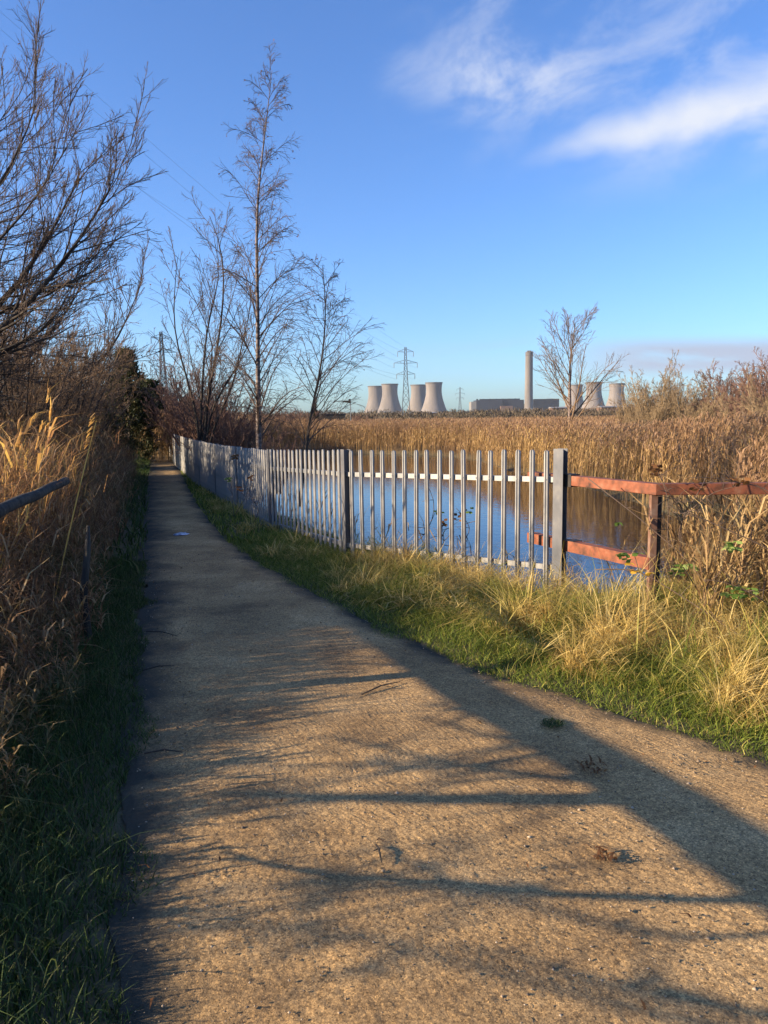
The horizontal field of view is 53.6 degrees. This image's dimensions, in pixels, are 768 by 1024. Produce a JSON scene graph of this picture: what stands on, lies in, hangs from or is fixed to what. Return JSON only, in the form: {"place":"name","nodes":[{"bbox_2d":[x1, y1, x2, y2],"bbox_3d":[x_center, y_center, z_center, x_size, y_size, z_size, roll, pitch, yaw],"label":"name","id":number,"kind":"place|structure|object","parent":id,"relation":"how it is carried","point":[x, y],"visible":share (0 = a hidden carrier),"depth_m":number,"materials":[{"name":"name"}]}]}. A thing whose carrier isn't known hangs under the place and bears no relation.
{"place":"outdoors","nodes":[
{"label":"outdoors","id":0,"kind":"place"},
{"bbox_2d":[173,532,188,535],"bbox_3d":[-2.931,0.307,10.994,0.233,0.033,0.219,-2,7,-11],"label":"litter bag","id":1,"kind":"object","parent":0,"point":[181,533],"visible":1,"depth_m":10.95,"materials":[{"name":"white plastic"}]},
{"bbox_2d":[0,414,767,1023],"bbox_3d":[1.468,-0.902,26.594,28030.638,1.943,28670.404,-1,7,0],"label":"ground","id":2,"kind":"structure","parent":0,"point":[100,930],"depth_m":3.39,"materials":[{"name":"plant"}]},
{"bbox_2d":[0,325,35,436],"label":"bare shrub","id":3,"kind":"object","parent":2,"relation":"on","point":[12,388],"visible":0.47,"depth_m":12.93,"materials":[{"name":"brown plant"}]},
{"bbox_2d":[0,289,50,414],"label":"bare shrub","id":4,"kind":"object","parent":2,"relation":"on","point":[19,347],"visible":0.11,"depth_m":18.76,"materials":[{"name":"brown plant"}]},
{"bbox_2d":[0,311,59,406],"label":"bare shrub","id":5,"kind":"object","parent":2,"relation":"on","point":[33,357],"depth_m":25.20,"materials":[{"name":"brown plant"}]},
{"bbox_2d":[0,477,69,517],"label":"wooden rail fence","id":6,"kind":"object","parent":2,"relation":"on","point":[12,504],"visible":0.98,"depth_m":5.17,"materials":[{"name":"grey wood"}]},
{"bbox_2d":[0,321,89,450],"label":"bare shrub","id":7,"kind":"object","parent":2,"relation":"on","point":[30,397],"visible":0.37,"depth_m":14.24,"materials":[{"name":"brown plant"}]},
{"bbox_2d":[0,307,103,423],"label":"bare shrub","id":8,"kind":"object","parent":2,"relation":"on","point":[70,397],"visible":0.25,"depth_m":16.30,"materials":[{"name":"brown plant"}]},
{"bbox_2d":[0,379,125,626],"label":"orange reeds","id":9,"kind":"object","parent":2,"relation":"on","point":[18,447],"visible":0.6,"depth_m":7.09,"materials":[{"name":"brown plant"}]},
{"bbox_2d":[34,419,95,454],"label":"ivy bush","id":10,"kind":"object","parent":2,"relation":"on","point":[66,433],"visible":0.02,"depth_m":15.58,"materials":[{"name":"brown plant"}]},
{"bbox_2d":[6,312,134,436],"bbox_3d":[-8.756,-3.121,21.120,4.350,4.828,3.529,-6,9,-34],"label":"bare shrub","id":11,"kind":"object","parent":2,"relation":"on","point":[101,399],"visible":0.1,"depth_m":21.02,"materials":[{"name":"brown plant"}]},
{"bbox_2d":[0,402,143,865],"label":"dead herbs","id":12,"kind":"object","parent":2,"relation":"on","point":[103,508],"visible":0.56,"depth_m":5.97,"materials":[{"name":"brown plant"}]},
{"bbox_2d":[0,308,150,448],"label":"bare shrub","id":13,"kind":"object","parent":2,"relation":"on","point":[96,391],"visible":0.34,"depth_m":18.77,"materials":[{"name":"brown plant"}]},
{"bbox_2d":[12,317,145,447],"bbox_3d":[-9.988,-3.626,24.222,4.364,5.104,5.112,3,8,30],"label":"bare shrub","id":14,"kind":"object","parent":2,"relation":"on","point":[111,393],"visible":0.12,"depth_m":24.43,"materials":[{"name":"brown plant"}]},
{"bbox_2d":[37,334,125,414],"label":"bare shrub","id":15,"kind":"object","parent":2,"relation":"on","point":[97,365],"visible":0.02,"depth_m":31.81,"materials":[{"name":"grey plant"}]},
{"bbox_2d":[0,0,167,415],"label":"willow tree","id":16,"kind":"object","parent":2,"relation":"on","point":[22,308],"visible":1,"depth_m":11.68,"materials":[{"name":"brown plant"}]},
{"bbox_2d":[0,448,169,1023],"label":"verge grass","id":17,"kind":"structure","parent":2,"relation":"on","point":[125,573],"depth_m":3.33,"materials":[{"name":"green plant"}]},
{"bbox_2d":[79,526,92,642],"bbox_3d":[-2.243,0.611,5.723,0.105,1.019,0.078,-1,7,0],"label":"wooden stump post","id":18,"kind":"object","parent":2,"relation":"on","point":[86,565],"visible":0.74,"depth_m":5.69,"materials":[{"name":"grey wood"}]},
{"bbox_2d":[0,206,175,414],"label":"willow tree","id":19,"kind":"object","parent":2,"relation":"on","point":[114,339],"visible":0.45,"depth_m":20.13,"materials":[{"name":"brown plant"}]},
{"bbox_2d":[28,332,147,415],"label":"bare shrub","id":20,"kind":"object","parent":2,"relation":"on","point":[116,383],"visible":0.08,"depth_m":27.61,"materials":[{"name":"brown plant"}]},
{"bbox_2d":[92,411,138,458],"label":"ivy bush","id":21,"kind":"object","parent":2,"relation":"on","point":[128,443],"visible":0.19,"depth_m":25.84,"materials":[{"name":"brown plant"}]},
{"bbox_2d":[103,346,161,460],"bbox_3d":[-9.965,-4.150,29.739,2.673,4.660,2.607,-8,10,-43],"label":"evergreen tree","id":22,"kind":"object","parent":2,"relation":"on","point":[138,408],"visible":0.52,"depth_m":29.45,"materials":[{"name":"green plant"}]},
{"bbox_2d":[132,377,169,451],"bbox_3d":[-10.952,-4.494,35.712,2.426,3.876,2.521,-1,7,0],"label":"evergreen tree","id":23,"kind":"object","parent":2,"relation":"on","point":[150,382],"visible":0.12,"depth_m":35.18,"materials":[{"name":"green plant"}]},
{"bbox_2d":[146,332,176,388],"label":"electricity pylon","id":24,"kind":"object","parent":2,"relation":"on","point":[160,348],"visible":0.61,"depth_m":382.62,"materials":[{"name":"metal"}]},
{"bbox_2d":[129,345,222,454],"bbox_3d":[-7.799,-4.143,29.857,3.677,4.667,3.521,4,9,32],"label":"bare shrub","id":25,"kind":"object","parent":2,"relation":"on","point":[155,417],"visible":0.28,"depth_m":29.41,"materials":[{"name":"brown plant"}]},
{"bbox_2d":[163,369,196,406],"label":"bare shrub","id":26,"kind":"object","parent":2,"relation":"on","point":[178,383],"visible":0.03,"depth_m":37.83,"materials":[{"name":"brown plant"}]},
{"bbox_2d":[140,345,243,454],"bbox_3d":[-6.062,-3.278,24.615,3.157,4.184,3.296,5,9,40],"label":"bare shrub","id":27,"kind":"object","parent":2,"relation":"on","point":[168,417],"visible":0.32,"depth_m":24.28,"materials":[{"name":"brown plant"}]},
{"bbox_2d":[136,186,281,442],"bbox_3d":[-4.338,-4.302,18.832,2.909,7.372,2.960,-5,8,-31],"label":"alder tree","id":28,"kind":"object","parent":2,"relation":"on","point":[201,434],"visible":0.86,"depth_m":18.92,"materials":[{"name":"brown plant"}]},
{"bbox_2d":[157,358,270,450],"bbox_3d":[-4.747,-2.580,20.745,2.792,3.701,2.916,-7,10,-42],"label":"bare shrub","id":29,"kind":"object","parent":2,"relation":"on","point":[193,429],"visible":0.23,"depth_m":20.66,"materials":[{"name":"brown plant"}]},
{"bbox_2d":[189,368,285,484],"bbox_3d":[-3.746,-2.136,19.513,2.409,3.058,2.307,-6,9,-35],"label":"bare shrub","id":30,"kind":"object","parent":2,"relation":"on","point":[232,439],"visible":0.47,"depth_m":19.21,"materials":[{"name":"brown plant"}]},
{"bbox_2d":[196,39,332,501],"bbox_3d":[-2.414,-4.599,15.146,2.666,8.799,2.880,-3,7,-16],"label":"birch tree","id":31,"kind":"object","parent":2,"relation":"on","point":[258,337],"visible":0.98,"depth_m":15.02,"materials":[{"name":"brown plant"}]},
{"bbox_2d":[246,417,305,493],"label":"bare shrub","id":32,"kind":"object","parent":2,"relation":"on","point":[290,444],"visible":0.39,"depth_m":17.42,"materials":[{"name":"brown plant"}]},
{"bbox_2d":[250,406,303,443],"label":"bare shrub","id":33,"kind":"object","parent":2,"relation":"on","point":[280,416],"visible":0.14,"depth_m":59.76,"materials":[{"name":"brown plant"}]},
{"bbox_2d":[282,409,328,431],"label":"bare shrub","id":34,"kind":"object","parent":2,"relation":"on","point":[305,416],"visible":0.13,"depth_m":73.66,"materials":[{"name":"brown plant"}]},
{"bbox_2d":[267,252,386,506],"bbox_3d":[-1.103,-2.477,14.223,2.364,4.793,2.061,-1,7,0],"label":"birch tree","id":35,"kind":"object","parent":2,"relation":"on","point":[315,399],"visible":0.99,"depth_m":14.25,"materials":[{"name":"brown plant"}]},
{"bbox_2d":[323,411,345,419],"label":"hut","id":36,"kind":"object","parent":2,"relation":"on","point":[341,416],"visible":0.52,"depth_m":147.35,"materials":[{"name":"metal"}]},
{"bbox_2d":[351,414,377,423],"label":"bare shrub","id":37,"kind":"object","parent":2,"relation":"on","point":[359,416],"visible":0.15,"depth_m":89.11,"materials":[{"name":"brown plant"}]},
{"bbox_2d":[169,434,567,589],"bbox_3d":[-9.079,-3.012,34.120,1.931,1.675,58.451,-3,8,-20],"label":"palisade fence","id":38,"kind":"object","parent":2,"relation":"on","point":[205,464],"visible":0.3,"depth_m":8.67,"materials":[{"name":"metal"}]},
{"bbox_2d":[224,448,260,523],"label":"bramble","id":39,"kind":"object","parent":38,"relation":"attached to","point":[236,458],"visible":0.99,"depth_m":12.55,"materials":[{"name":"brown plant"}]},
{"bbox_2d":[364,386,381,413],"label":"cooling tower","id":40,"kind":"structure","parent":2,"relation":"on","point":[374,399],"depth_m":2783.80,"materials":[{"name":"concrete"}]},
{"bbox_2d":[378,384,401,412],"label":"cooling tower","id":41,"kind":"structure","parent":2,"relation":"on","point":[389,400],"depth_m":2618.35,"materials":[{"name":"concrete"}]},
{"bbox_2d":[395,347,417,413],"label":"electricity pylon","id":42,"kind":"object","parent":2,"relation":"on","point":[404,360],"visible":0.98,"depth_m":483.80,"materials":[{"name":"metal"}]},
{"bbox_2d":[407,384,425,411],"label":"cooling tower","id":43,"kind":"structure","parent":2,"relation":"on","point":[418,395],"depth_m":2721.15,"materials":[{"name":"concrete"}]},
{"bbox_2d":[123,398,718,421],"bbox_3d":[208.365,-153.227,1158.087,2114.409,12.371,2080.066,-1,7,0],"label":"distant treeline","id":44,"kind":"object","parent":2,"relation":"on","point":[475,413],"visible":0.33,"depth_m":252.15,"materials":[{"name":"plant"}]},
{"bbox_2d":[421,382,446,411],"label":"cooling tower","id":45,"kind":"structure","parent":2,"relation":"on","point":[433,401],"depth_m":2551.41,"materials":[{"name":"concrete"}]},
{"bbox_2d":[114,406,767,584],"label":"reed bed","id":46,"kind":"object","parent":2,"relation":"on","point":[610,442],"visible":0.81,"depth_m":26.99,"materials":[{"name":"brown plant"}]},
{"bbox_2d":[408,480,474,559],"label":"bramble","id":47,"kind":"object","parent":2,"relation":"on","point":[455,514],"visible":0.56,"depth_m":8.60,"materials":[{"name":"brown plant"}]},
{"bbox_2d":[455,388,463,410],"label":"electricity pylon","id":48,"kind":"object","parent":2,"relation":"on","point":[460,393],"visible":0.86,"depth_m":1202.19,"materials":[{"name":"metal"}]},
{"bbox_2d":[194,487,767,734],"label":"straw tussocks","id":49,"kind":"object","parent":2,"relation":"on","point":[744,652],"visible":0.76,"depth_m":5.59,"materials":[{"name":"yellow plant"}]},
{"bbox_2d":[469,398,558,411],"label":"power station","id":50,"kind":"object","parent":2,"relation":"on","point":[492,404],"visible":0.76,"depth_m":2459.30,"materials":[{"name":"concrete"}]},
{"bbox_2d":[280,465,767,647],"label":"bank growth","id":51,"kind":"object","parent":2,"relation":"on","point":[751,557],"visible":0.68,"depth_m":6.12,"materials":[{"name":"beige plant"}]},
{"bbox_2d":[588,478,743,637],"bbox_3d":[2.076,0.289,5.744,1.381,0.991,0.803,4,9,33],"label":"bramble","id":52,"kind":"object","parent":51,"relation":"on","point":[628,563],"visible":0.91,"depth_m":5.59,"materials":[{"name":"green plant"}]},
{"bbox_2d":[648,446,742,575],"bbox_3d":[2.384,-0.022,5.943,0.621,0.975,0.544,-4,8,-22],"label":"bramble","id":53,"kind":"object","parent":51,"relation":"on","point":[655,469],"visible":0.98,"depth_m":5.96,"materials":[{"name":"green plant"}]},
{"bbox_2d":[524,350,533,410],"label":"chimney","id":54,"kind":"object","parent":2,"relation":"on","point":[528,402],"visible":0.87,"depth_m":2388.59,"materials":[{"name":"concrete"}]},
{"bbox_2d":[564,384,582,410],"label":"cooling tower","id":55,"kind":"structure","parent":2,"relation":"on","point":[574,387],"depth_m":2933.29,"materials":[{"name":"concrete"}]},
{"bbox_2d":[531,302,628,422],"bbox_3d":[9.560,-6.386,37.408,4.663,7.639,3.993,2,8,24],"label":"birch tree","id":56,"kind":"object","parent":2,"relation":"on","point":[572,338],"visible":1,"depth_m":37.13,"materials":[{"name":"brown plant"}]},
{"bbox_2d":[582,382,604,408],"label":"cooling tower","id":57,"kind":"structure","parent":2,"relation":"on","point":[597,394],"depth_m":2712.99,"materials":[{"name":"concrete"}]},
{"bbox_2d":[595,406,634,412],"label":"warehouse","id":58,"kind":"structure","parent":2,"relation":"on","point":[608,407],"depth_m":890.58,"materials":[{"name":"metal"}]},
{"bbox_2d":[606,383,625,405],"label":"cooling tower","id":59,"kind":"structure","parent":2,"relation":"on","point":[614,391],"depth_m":2864.23,"materials":[{"name":"concrete"}]},
{"bbox_2d":[608,380,652,424],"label":"bare shrub","id":60,"kind":"object","parent":2,"relation":"on","point":[624,409],"visible":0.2,"depth_m":43.41,"materials":[{"name":"brown plant"}]},
{"bbox_2d":[527,471,767,610],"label":"guard rail","id":61,"kind":"object","parent":2,"relation":"on","point":[651,489],"visible":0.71,"depth_m":6.28,"materials":[{"name":"orange paint"}]},
{"bbox_2d":[624,383,674,467],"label":"bare shrub","id":62,"kind":"object","parent":2,"relation":"on","point":[638,409],"visible":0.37,"depth_m":31.56,"materials":[{"name":"brown plant"}]},
{"bbox_2d":[616,349,686,427],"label":"bare shrub","id":63,"kind":"object","parent":2,"relation":"on","point":[645,395],"visible":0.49,"depth_m":33.46,"materials":[{"name":"brown plant"}]},
{"bbox_2d":[634,382,692,422],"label":"bare shrub","id":64,"kind":"object","parent":2,"relation":"on","point":[665,401],"visible":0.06,"depth_m":49.94,"materials":[{"name":"brown plant"}]},
{"bbox_2d":[647,358,718,421],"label":"bare shrub","id":65,"kind":"object","parent":2,"relation":"on","point":[695,394],"visible":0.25,"depth_m":35.38,"materials":[{"name":"brown plant"}]},
{"bbox_2d":[671,379,726,457],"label":"bare shrub","id":66,"kind":"object","parent":2,"relation":"on","point":[687,410],"visible":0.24,"depth_m":29.58,"materials":[{"name":"brown plant"}]},
{"bbox_2d":[686,373,745,430],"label":"bare shrub","id":67,"kind":"object","parent":2,"relation":"on","point":[713,398],"visible":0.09,"depth_m":32.61,"materials":[{"name":"brown plant"}]},
{"bbox_2d":[667,459,767,603],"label":"bramble","id":68,"kind":"object","parent":2,"relation":"on","point":[730,547],"visible":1,"depth_m":5.29,"materials":[{"name":"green plant"}]},
{"bbox_2d":[688,377,746,415],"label":"bare shrub","id":69,"kind":"object","parent":2,"relation":"on","point":[714,390],"visible":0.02,"depth_m":38.80,"materials":[{"name":"brown plant"}]},
{"bbox_2d":[683,360,767,421],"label":"bare shrub","id":70,"kind":"object","parent":2,"relation":"on","point":[731,392],"visible":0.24,"depth_m":30.33,"materials":[{"name":"brown plant"}]},
{"bbox_2d":[693,363,767,418],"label":"bare shrub","id":71,"kind":"object","parent":2,"relation":"on","point":[719,381],"visible":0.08,"depth_m":35.87,"materials":[{"name":"brown plant"}]},
{"bbox_2d":[709,379,765,431],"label":"bare shrub","id":72,"kind":"object","parent":2,"relation":"on","point":[724,412],"visible":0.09,"depth_m":25.91,"materials":[{"name":"brown plant"}]},
{"bbox_2d":[721,347,767,417],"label":"bare shrub","id":73,"kind":"object","parent":2,"relation":"on","point":[758,386],"visible":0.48,"depth_m":26.63,"materials":[{"name":"brown plant"}]},
{"bbox_2d":[733,361,767,431],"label":"bare shrub","id":74,"kind":"object","parent":2,"relation":"on","point":[754,402],"visible":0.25,"depth_m":21.97,"materials":[{"name":"brown plant"}]},
{"bbox_2d":[0,0,767,413],"label":"sky","id":75,"kind":"structure","parent":0,"point":[474,169],"materials":[{"name":"blue"}]},
{"bbox_2d":[109,448,767,1023],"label":"path","id":76,"kind":"structure","parent":0,"point":[285,688],"depth_m":3.06,"materials":[{"name":"beige gravel"}]},
{"bbox_2d":[142,665,173,670],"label":"twig","id":77,"kind":"object","parent":76,"relation":"on","point":[157,666],"visible":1,"depth_m":5.12,"materials":[{"name":"wood"}]},
{"bbox_2d":[146,631,176,635],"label":"twig","id":78,"kind":"object","parent":76,"relation":"on","point":[160,631],"visible":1,"depth_m":5.95,"materials":[{"name":"brown wood"}]},
{"bbox_2d":[144,749,181,753],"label":"twig","id":79,"kind":"object","parent":76,"relation":"on","point":[165,750],"visible":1,"depth_m":3.82,"materials":[{"name":"wood"}]},
{"bbox_2d":[373,844,381,862],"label":"twig","id":80,"kind":"object","parent":76,"relation":"on","point":[377,846],"visible":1,"depth_m":2.91,"materials":[{"name":"wood"}]},
{"bbox_2d":[361,681,399,694],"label":"twig","id":81,"kind":"object","parent":76,"relation":"on","point":[378,687],"visible":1,"depth_m":4.68,"materials":[{"name":"wood"}]},
{"bbox_2d":[143,522,755,1009],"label":"leaf litter","id":82,"kind":"object","parent":76,"relation":"on","point":[419,748],"visible":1,"depth_m":3.33,"materials":[{"name":"brown plant"}]},
{"bbox_2d":[532,716,569,728],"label":"grass tuft","id":83,"kind":"object","parent":76,"relation":"on","point":[557,723],"visible":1,"depth_m":4.09,"materials":[{"name":"green plant"}]},
{"bbox_2d":[569,753,610,774],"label":"leaf litter","id":84,"kind":"object","parent":76,"relation":"on","point":[592,768],"visible":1,"depth_m":3.60,"materials":[{"name":"brown plant"}]},
{"bbox_2d":[583,844,616,860],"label":"leaf litter","id":85,"kind":"object","parent":76,"relation":"on","point":[602,856],"visible":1,"depth_m":2.86,"materials":[{"name":"brown plant"}]},
{"bbox_2d":[177,467,767,763],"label":"verge grass","id":86,"kind":"structure","parent":0,"point":[449,628],"depth_m":5.60,"materials":[{"name":"green plant"}]},
{"bbox_2d":[250,453,715,596],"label":"water","id":87,"kind":"structure","parent":0,"point":[593,517],"depth_m":19.07,"materials":[{"name":"blue liquid"}]},
{"bbox_2d":[549,407,567,414],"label":"warehouse","id":88,"kind":"structure","parent":0,"point":[551,409],"depth_m":1089.33,"materials":[{"name":"metal"}]},
{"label":"electricity pylon","id":89,"kind":"object","parent":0,"visible":0},
{"bbox_2d":[0,13,416,378],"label":"power line","id":90,"kind":"object","parent":89,"relation":"hanging from","point":[195,231],"visible":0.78,"depth_m":138.60,"materials":[{"name":"metal"}]}
]}

